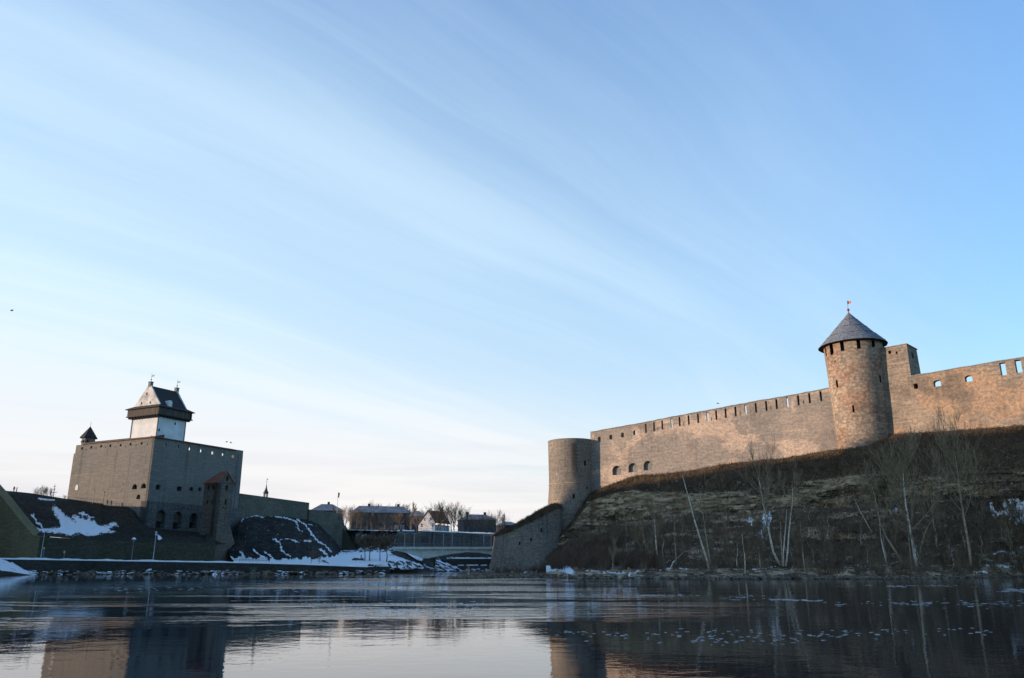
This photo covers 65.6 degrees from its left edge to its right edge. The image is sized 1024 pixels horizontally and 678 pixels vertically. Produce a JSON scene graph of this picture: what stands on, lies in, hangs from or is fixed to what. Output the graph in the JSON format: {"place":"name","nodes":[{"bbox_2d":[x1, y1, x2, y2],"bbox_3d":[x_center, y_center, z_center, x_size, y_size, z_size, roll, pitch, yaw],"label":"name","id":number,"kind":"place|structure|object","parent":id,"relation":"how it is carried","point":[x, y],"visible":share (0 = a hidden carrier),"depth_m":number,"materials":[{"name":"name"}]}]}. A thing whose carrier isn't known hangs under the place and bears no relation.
{"place":"outdoors","nodes":[
{"label":"outdoors","id":0,"kind":"place"},
{"bbox_2d":[0,559,36,574],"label":"snow bank","id":1,"kind":"structure","parent":0,"point":[8,568],"depth_m":198.81,"materials":[{"name":"snow"}]},
{"bbox_2d":[7,491,220,542],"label":"castle hill","id":2,"kind":"structure","parent":0,"point":[63,518],"depth_m":240.27,"materials":[{"name":"brown soil"}]},
{"bbox_2d":[67,425,242,541],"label":"stone castle","id":3,"kind":"structure","parent":2,"relation":"on","point":[152,481],"depth_m":257.21,"materials":[{"name":"grey stone"}]},
{"bbox_2d":[125,375,194,447],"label":"white tower","id":4,"kind":"structure","parent":3,"relation":"on","point":[157,411],"depth_m":258.04,"materials":[{"name":"paint"}]},
{"bbox_2d":[200,471,235,561],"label":"gabled tower","id":5,"kind":"structure","parent":2,"relation":"on","point":[216,507],"depth_m":254.94,"materials":[{"name":"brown stone"}]},
{"bbox_2d":[228,515,367,565],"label":"castle cliff","id":6,"kind":"structure","parent":0,"point":[283,539],"depth_m":275.73,"materials":[{"name":"grey stone"}]},
{"bbox_2d":[237,493,308,523],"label":"curtain wall","id":7,"kind":"structure","parent":6,"relation":"on","point":[250,505],"depth_m":296.19,"materials":[{"name":"stone"}]},
{"bbox_2d":[347,529,396,549],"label":"town slope","id":8,"kind":"structure","parent":0,"point":[364,533],"depth_m":349.49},
{"bbox_2d":[347,525,400,549],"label":"slope brushwood","id":9,"kind":"object","parent":8,"relation":"on","point":[383,530],"visible":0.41,"depth_m":349.39,"materials":[{"name":"brown plant"}]},
{"bbox_2d":[323,549,488,572],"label":"town bank","id":10,"kind":"structure","parent":0,"point":[395,564],"depth_m":275.44,"materials":[{"name":"white snow"}]},
{"bbox_2d":[307,509,345,548],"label":"bastion wall","id":11,"kind":"structure","parent":10,"relation":"on","point":[331,524],"depth_m":334.64,"materials":[{"name":"stone"}]},
{"bbox_2d":[342,526,355,549],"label":"stone buttress","id":12,"kind":"structure","parent":10,"relation":"on","point":[347,543],"depth_m":341.20,"materials":[{"name":"stone"}]},
{"bbox_2d":[355,535,372,560],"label":"clipped tree","id":13,"kind":"object","parent":10,"relation":"on","point":[362,542],"visible":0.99,"depth_m":258.66,"materials":[{"name":"grey plant"}]},
{"bbox_2d":[365,535,377,560],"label":"clipped tree","id":14,"kind":"object","parent":10,"relation":"on","point":[370,542],"visible":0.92,"depth_m":258.79,"materials":[{"name":"grey plant"}]},
{"bbox_2d":[373,535,388,560],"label":"clipped tree","id":15,"kind":"object","parent":10,"relation":"on","point":[378,543],"visible":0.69,"depth_m":258.67,"materials":[{"name":"grey plant"}]},
{"bbox_2d":[380,535,394,561],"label":"clipped tree","id":16,"kind":"object","parent":10,"relation":"on","point":[388,540],"visible":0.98,"depth_m":258.77,"materials":[{"name":"grey plant"}]},
{"bbox_2d":[391,538,492,566],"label":"road bridge","id":17,"kind":"structure","parent":10,"relation":"on","point":[429,555],"depth_m":290.61,"materials":[{"name":"concrete"}]},
{"bbox_2d":[447,557,490,568],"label":"embankment wall","id":18,"kind":"structure","parent":10,"relation":"on","point":[473,563],"depth_m":333.08,"materials":[{"name":"concrete"}]},
{"bbox_2d":[463,570,545,575],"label":"stony spit","id":19,"kind":"structure","parent":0,"point":[541,572],"depth_m":210.63,"materials":[{"name":"stone"}]},
{"bbox_2d":[493,557,545,573],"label":"bastion brushwood","id":20,"kind":"object","parent":19,"relation":"on","point":[534,569],"visible":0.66,"depth_m":219.95,"materials":[{"name":"plant"}]},
{"bbox_2d":[0,571,1023,677],"bbox_3d":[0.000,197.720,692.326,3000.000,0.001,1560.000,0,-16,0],"label":"water","id":21,"kind":"structure","parent":0,"point":[169,626],"depth_m":38.02,"materials":[{"name":"blue liquid"}]},
{"bbox_2d":[3,559,389,573],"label":"quay wall","id":22,"kind":"structure","parent":21,"relation":"in","point":[71,566],"depth_m":211.38,"materials":[{"name":"stone"}]},
{"bbox_2d":[27,570,384,574],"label":"quay rubble","id":23,"kind":"object","parent":21,"relation":"in","point":[90,572],"visible":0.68,"depth_m":206.88,"materials":[{"name":"grey stone"}]},
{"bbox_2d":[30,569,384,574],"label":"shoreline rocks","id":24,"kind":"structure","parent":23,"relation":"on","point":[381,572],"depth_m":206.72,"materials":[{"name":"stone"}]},
{"bbox_2d":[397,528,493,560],"bbox_3d":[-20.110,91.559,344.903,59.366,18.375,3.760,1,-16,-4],"label":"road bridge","id":25,"kind":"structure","parent":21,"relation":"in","point":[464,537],"depth_m":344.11,"materials":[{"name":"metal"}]},
{"bbox_2d":[0,0,1023,537],"label":"sky","id":26,"kind":"structure","parent":0,"point":[384,252],"materials":[{"name":"blue"}]},
{"bbox_2d":[122,585,1023,644],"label":"drifting ice","id":27,"kind":"structure","parent":0,"point":[732,599],"depth_m":59.33,"materials":[{"name":"white ice"}]},
{"bbox_2d":[544,423,1023,577],"bbox_3d":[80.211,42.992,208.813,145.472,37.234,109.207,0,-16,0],"label":"river bank","id":28,"kind":"structure","parent":0,"point":[616,506],"depth_m":204.17,"materials":[{"name":"brown plant"}]},
{"bbox_2d":[548,526,665,569],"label":"dark brushwood","id":29,"kind":"object","parent":28,"relation":"on","point":[556,562],"visible":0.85,"depth_m":188.57,"materials":[{"name":"brown plant"}]},
{"bbox_2d":[609,533,624,567],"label":"bare sapling","id":30,"kind":"object","parent":28,"relation":"on","point":[615,547],"visible":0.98,"depth_m":181.29,"materials":[{"name":"beige plant"}]},
{"bbox_2d":[622,515,647,553],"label":"bare tree","id":31,"kind":"object","parent":28,"relation":"on","point":[633,531],"visible":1,"depth_m":199.10,"materials":[{"name":"beige plant"}]},
{"bbox_2d":[634,510,645,544],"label":"bare tree","id":32,"kind":"object","parent":28,"relation":"on","point":[640,522],"visible":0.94,"depth_m":201.13,"materials":[{"name":"beige plant"}]},
{"bbox_2d":[643,539,656,559],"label":"bare sapling","id":33,"kind":"object","parent":28,"relation":"on","point":[646,543],"visible":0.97,"depth_m":183.35,"materials":[{"name":"beige plant"}]},
{"bbox_2d":[643,496,664,555],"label":"bare tree","id":34,"kind":"object","parent":28,"relation":"on","point":[658,512],"visible":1,"depth_m":196.33,"materials":[{"name":"plant"}]},
{"bbox_2d":[657,526,666,556],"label":"bare sapling","id":35,"kind":"object","parent":28,"relation":"on","point":[662,529],"visible":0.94,"depth_m":198.01,"materials":[{"name":"plant"}]},
{"bbox_2d":[663,501,683,563],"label":"bare tree","id":36,"kind":"object","parent":28,"relation":"on","point":[672,524],"visible":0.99,"depth_m":187.60,"materials":[{"name":"beige plant"}]},
{"bbox_2d":[669,545,686,570],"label":"bare tree","id":37,"kind":"object","parent":28,"relation":"on","point":[675,559],"visible":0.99,"depth_m":171.93,"materials":[{"name":"plant"}]},
{"bbox_2d":[682,475,709,568],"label":"birch tree","id":38,"kind":"object","parent":28,"relation":"on","point":[704,552],"visible":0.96,"depth_m":178.40,"materials":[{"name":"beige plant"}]},
{"bbox_2d":[694,483,710,565],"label":"birch tree","id":39,"kind":"object","parent":28,"relation":"on","point":[704,525],"visible":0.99,"depth_m":179.98,"materials":[{"name":"beige plant"}]},
{"bbox_2d":[701,532,711,556],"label":"bare sapling","id":40,"kind":"object","parent":28,"relation":"on","point":[708,541],"visible":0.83,"depth_m":185.89,"materials":[{"name":"beige plant"}]},
{"bbox_2d":[590,387,837,491],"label":"curtain wall","id":41,"kind":"structure","parent":28,"relation":"on","point":[802,423],"depth_m":241.92,"materials":[{"name":"stone"}]},
{"bbox_2d":[720,509,731,537],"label":"bare sapling","id":42,"kind":"object","parent":28,"relation":"on","point":[725,522],"visible":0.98,"depth_m":206.42,"materials":[{"name":"beige plant"}]},
{"bbox_2d":[447,571,1023,578],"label":"shore rubble","id":43,"kind":"object","parent":28,"relation":"on","point":[527,574],"visible":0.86,"depth_m":152.87,"materials":[{"name":"grey stone"}]},
{"bbox_2d":[730,530,747,564],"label":"bare sapling","id":44,"kind":"object","parent":28,"relation":"on","point":[733,539],"visible":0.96,"depth_m":178.59,"materials":[{"name":"plant"}]},
{"bbox_2d":[739,527,746,573],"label":"young tree","id":45,"kind":"object","parent":28,"relation":"on","point":[744,552],"visible":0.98,"depth_m":162.06,"materials":[{"name":"plant"}]},
{"bbox_2d":[730,435,787,564],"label":"birch tree","id":46,"kind":"object","parent":28,"relation":"on","point":[766,516],"visible":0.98,"depth_m":182.60,"materials":[{"name":"beige plant"}]},
{"bbox_2d":[753,538,766,568],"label":"bare sapling","id":47,"kind":"object","parent":28,"relation":"on","point":[758,551],"visible":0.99,"depth_m":176.43,"materials":[{"name":"plant"}]},
{"bbox_2d":[757,524,771,547],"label":"bare sapling","id":48,"kind":"object","parent":28,"relation":"on","point":[758,531],"visible":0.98,"depth_m":193.07,"materials":[{"name":"beige plant"}]},
{"bbox_2d":[775,501,782,565],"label":"birch tree","id":49,"kind":"object","parent":28,"relation":"on","point":[780,507],"visible":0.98,"depth_m":178.36,"materials":[{"name":"beige plant"}]},
{"bbox_2d":[764,458,803,566],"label":"birch tree","id":50,"kind":"object","parent":28,"relation":"on","point":[792,495],"visible":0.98,"depth_m":179.23,"materials":[{"name":"grey plant"}]},
{"bbox_2d":[783,508,787,565],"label":"birch tree","id":51,"kind":"object","parent":28,"relation":"on","point":[786,518],"visible":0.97,"depth_m":177.59,"materials":[{"name":"grey plant"}]},
{"bbox_2d":[780,526,791,553],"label":"bare sapling","id":52,"kind":"object","parent":28,"relation":"on","point":[782,534],"visible":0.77,"depth_m":182.11,"materials":[{"name":"plant"}]},
{"bbox_2d":[549,425,1023,568],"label":"straw tufts","id":53,"kind":"object","parent":28,"relation":"on","point":[798,504],"visible":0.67,"depth_m":209.36,"materials":[{"name":"brown plant"}]},
{"bbox_2d":[563,512,1023,573],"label":"bank brushwood","id":54,"kind":"object","parent":28,"relation":"on","point":[904,548],"visible":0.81,"depth_m":180.19,"materials":[{"name":"brown plant"}]},
{"bbox_2d":[577,480,1017,569],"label":"bank scree","id":55,"kind":"structure","parent":28,"relation":"on","point":[926,516],"depth_m":193.25,"materials":[{"name":"grey stone"}]},
{"bbox_2d":[794,509,810,572],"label":"young tree","id":56,"kind":"object","parent":28,"relation":"on","point":[801,534],"visible":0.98,"depth_m":165.61,"materials":[{"name":"beige plant"}]},
{"bbox_2d":[802,502,815,536],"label":"bare sapling","id":57,"kind":"object","parent":28,"relation":"on","point":[808,517],"visible":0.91,"depth_m":197.90,"materials":[{"name":"plant"}]},
{"bbox_2d":[627,470,1023,572],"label":"olive brushwood","id":58,"kind":"object","parent":28,"relation":"on","point":[871,517],"visible":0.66,"depth_m":188.69,"materials":[{"name":"brown plant"}]},
{"bbox_2d":[821,510,835,538],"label":"bare sapling","id":59,"kind":"object","parent":28,"relation":"on","point":[827,521],"visible":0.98,"depth_m":193.37,"materials":[{"name":"plant"}]},
{"bbox_2d":[818,301,888,448],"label":"round tower","id":60,"kind":"structure","parent":28,"relation":"on","point":[850,346],"depth_m":221.62,"materials":[{"name":"brown stone"}]},
{"bbox_2d":[849,493,870,531],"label":"bare tree","id":61,"kind":"object","parent":28,"relation":"on","point":[859,511],"visible":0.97,"depth_m":189.37,"materials":[{"name":"grey wood"}]},
{"bbox_2d":[856,519,863,544],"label":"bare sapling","id":62,"kind":"object","parent":28,"relation":"on","point":[861,532],"visible":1,"depth_m":184.28,"materials":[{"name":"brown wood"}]},
{"bbox_2d":[850,454,901,562],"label":"bare tree","id":63,"kind":"object","parent":28,"relation":"on","point":[887,506],"visible":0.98,"depth_m":174.92,"materials":[{"name":"beige plant"}]},
{"bbox_2d":[871,507,887,565],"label":"bare tree","id":64,"kind":"object","parent":28,"relation":"on","point":[880,532],"visible":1,"depth_m":172.20,"materials":[{"name":"plant"}]},
{"bbox_2d":[872,524,889,555],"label":"bare sapling","id":65,"kind":"object","parent":28,"relation":"on","point":[883,542],"visible":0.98,"depth_m":172.67,"materials":[{"name":"plant"}]},
{"bbox_2d":[848,423,948,564],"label":"bare tree","id":66,"kind":"object","parent":28,"relation":"on","point":[901,475],"visible":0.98,"depth_m":173.74,"materials":[{"name":"brown plant"}]},
{"bbox_2d":[896,516,914,566],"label":"bare tree","id":67,"kind":"object","parent":28,"relation":"on","point":[904,532],"visible":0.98,"depth_m":169.28,"materials":[{"name":"beige plant"}]},
{"bbox_2d":[909,534,925,561],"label":"bare sapling","id":68,"kind":"object","parent":28,"relation":"on","point":[918,549],"visible":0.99,"depth_m":165.41,"materials":[{"name":"plant"}]},
{"bbox_2d":[816,560,1023,577],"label":"shore reeds","id":69,"kind":"object","parent":28,"relation":"on","point":[955,569],"visible":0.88,"depth_m":164.07,"materials":[{"name":"brown plant"}]},
{"bbox_2d":[919,507,939,558],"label":"bare tree","id":70,"kind":"object","parent":28,"relation":"on","point":[926,529],"visible":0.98,"depth_m":172.20,"materials":[{"name":"beige plant"}]},
{"bbox_2d":[914,475,945,549],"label":"bare tree","id":71,"kind":"object","parent":28,"relation":"on","point":[931,492],"visible":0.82,"depth_m":180.18,"materials":[{"name":"beige plant"}]},
{"bbox_2d":[928,515,942,541],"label":"bare sapling","id":72,"kind":"object","parent":28,"relation":"on","point":[935,530],"visible":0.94,"depth_m":178.99,"materials":[{"name":"plant"}]},
{"bbox_2d":[941,527,954,566],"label":"bare sapling","id":73,"kind":"object","parent":28,"relation":"on","point":[949,545],"visible":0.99,"depth_m":169.08,"materials":[{"name":"plant"}]},
{"bbox_2d":[885,357,1023,433],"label":"curtain wall","id":74,"kind":"structure","parent":28,"relation":"on","point":[990,395],"depth_m":207.02,"materials":[{"name":"stone"}]},
{"bbox_2d":[880,343,920,392],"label":"square turret","id":75,"kind":"object","parent":74,"relation":"on","point":[900,363],"visible":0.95,"depth_m":220.16,"materials":[{"name":"stone"}]},
{"bbox_2d":[916,407,996,564],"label":"bare tree","id":76,"kind":"object","parent":28,"relation":"on","point":[958,452],"visible":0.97,"depth_m":176.52,"materials":[{"name":"beige plant"}]},
{"bbox_2d":[955,519,964,545],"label":"bare sapling","id":77,"kind":"object","parent":28,"relation":"on","point":[958,530],"visible":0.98,"depth_m":178.93,"materials":[{"name":"plant"}]},
{"bbox_2d":[968,483,989,550],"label":"bare tree","id":78,"kind":"object","parent":28,"relation":"on","point":[981,506],"visible":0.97,"depth_m":178.94,"materials":[{"name":"grey plant"}]},
{"bbox_2d":[974,524,988,545],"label":"bare sapling","id":79,"kind":"object","parent":28,"relation":"on","point":[978,530],"visible":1,"depth_m":176.53,"materials":[{"name":"plant"}]},
{"bbox_2d":[995,510,1011,533],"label":"bare sapling","id":80,"kind":"object","parent":28,"relation":"on","point":[1002,522],"visible":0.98,"depth_m":179.75,"materials":[{"name":"beige plant"}]},
{"bbox_2d":[1000,526,1013,555],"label":"bare sapling","id":81,"kind":"object","parent":28,"relation":"on","point":[1010,540],"visible":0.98,"depth_m":176.21,"materials":[{"name":"beige plant"}]},
{"bbox_2d":[995,484,1023,534],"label":"bare tree","id":82,"kind":"object","parent":28,"relation":"on","point":[1014,503],"visible":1,"depth_m":180.63,"materials":[{"name":"grey plant"}]},
{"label":"town terrace","id":83,"kind":"structure","parent":0,"visible":0},
{"bbox_2d":[311,502,342,512],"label":"town house","id":84,"kind":"structure","parent":83,"relation":"on","point":[328,507],"depth_m":415.66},
{"bbox_2d":[341,508,355,525],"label":"bare tree","id":85,"kind":"object","parent":83,"relation":"on","point":[351,514],"visible":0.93,"depth_m":363.50,"materials":[{"name":"grey plant"}]},
{"bbox_2d":[353,508,365,528],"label":"bare tree","id":86,"kind":"object","parent":83,"relation":"on","point":[358,516],"visible":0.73,"depth_m":366.69,"materials":[{"name":"brown plant"}]},
{"bbox_2d":[349,504,409,530],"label":"apartment building","id":87,"kind":"structure","parent":83,"relation":"on","point":[382,510],"depth_m":387.50,"materials":[{"name":"white paint"}]},
{"bbox_2d":[405,507,418,527],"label":"bare tree","id":88,"kind":"object","parent":83,"relation":"on","point":[410,518],"visible":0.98,"depth_m":372.05,"materials":[{"name":"brown plant"}]},
{"bbox_2d":[409,511,423,530],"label":"apartment wing","id":89,"kind":"structure","parent":83,"relation":"on","point":[412,527],"depth_m":383.42,"materials":[{"name":"grey"}]},
{"bbox_2d":[412,511,424,530],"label":"bare tree","id":90,"kind":"object","parent":83,"relation":"on","point":[420,518],"visible":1,"depth_m":353.59,"materials":[{"name":"brown plant"}]},
{"bbox_2d":[418,508,450,530],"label":"white house","id":91,"kind":"structure","parent":83,"relation":"on","point":[425,523],"depth_m":356.09,"materials":[{"name":"paint"}]},
{"bbox_2d":[425,502,448,530],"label":"bare tree","id":92,"kind":"object","parent":83,"relation":"on","point":[431,510],"visible":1,"depth_m":349.63,"materials":[{"name":"grey plant"}]},
{"bbox_2d":[426,500,452,529],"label":"bare tree","id":93,"kind":"object","parent":83,"relation":"on","point":[438,507],"visible":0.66,"depth_m":354.52,"materials":[{"name":"grey plant"}]},
{"bbox_2d":[438,505,443,530],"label":"bare tree","id":94,"kind":"object","parent":83,"relation":"on","point":[440,516],"visible":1,"depth_m":349.65,"materials":[{"name":"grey plant"}]},
{"bbox_2d":[438,502,460,530],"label":"bare tree","id":95,"kind":"object","parent":83,"relation":"on","point":[450,512],"visible":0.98,"depth_m":352.54,"materials":[{"name":"grey plant"}]},
{"bbox_2d":[445,502,472,530],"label":"bare tree","id":96,"kind":"object","parent":83,"relation":"on","point":[458,516],"visible":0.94,"depth_m":355.89,"materials":[{"name":"grey plant"}]},
{"bbox_2d":[453,508,471,531],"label":"bare tree","id":97,"kind":"object","parent":83,"relation":"on","point":[462,519],"visible":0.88,"depth_m":357.29,"materials":[{"name":"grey plant"}]},
{"bbox_2d":[467,512,478,530],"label":"bare tree","id":98,"kind":"object","parent":83,"relation":"on","point":[473,521],"visible":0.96,"depth_m":362.43,"materials":[{"name":"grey plant"}]},
{"bbox_2d":[458,512,495,532],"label":"apartment building","id":99,"kind":"structure","parent":83,"relation":"on","point":[490,528],"depth_m":392.46,"materials":[{"name":"grey"}]},
{"bbox_2d":[495,509,508,528],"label":"bare tree","id":100,"kind":"object","parent":83,"relation":"on","point":[499,513],"visible":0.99,"depth_m":370.55,"materials":[{"name":"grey plant"}]},
{"bbox_2d":[496,522,515,531],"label":"town house","id":101,"kind":"structure","parent":83,"relation":"on","point":[506,525],"depth_m":422.71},
{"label":"promenade","id":102,"kind":"structure","parent":0,"visible":0},
{"bbox_2d":[0,485,45,557],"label":"bastion face","id":103,"kind":"object","parent":102,"relation":"on","point":[19,532],"visible":0.86,"depth_m":224.35},
{"bbox_2d":[37,536,214,560],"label":"flank wall","id":104,"kind":"structure","parent":102,"relation":"on","point":[55,547],"depth_m":225.48,"materials":[{"name":"stone"}]},
{"bbox_2d":[0,558,368,566],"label":"snow ridge","id":105,"kind":"structure","parent":102,"relation":"on","point":[262,562],"depth_m":212.45,"materials":[{"name":"white snow"}]},
{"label":"fortress ground","id":106,"kind":"structure","parent":0,"visible":0},
{"bbox_2d":[489,508,562,571],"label":"bastion","id":107,"kind":"object","parent":106,"relation":"on","point":[532,543],"visible":0.69,"depth_m":244.30,"materials":[{"name":"stone"}]},
{"bbox_2d":[491,502,562,535],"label":"bastion grass","id":108,"kind":"structure","parent":107,"relation":"on","point":[538,512],"depth_m":247.39,"materials":[{"name":"brown plant"}]},
{"bbox_2d":[548,438,591,528],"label":"round tower","id":109,"kind":"structure","parent":106,"relation":"on","point":[570,476],"depth_m":258.14,"materials":[{"name":"stone"}]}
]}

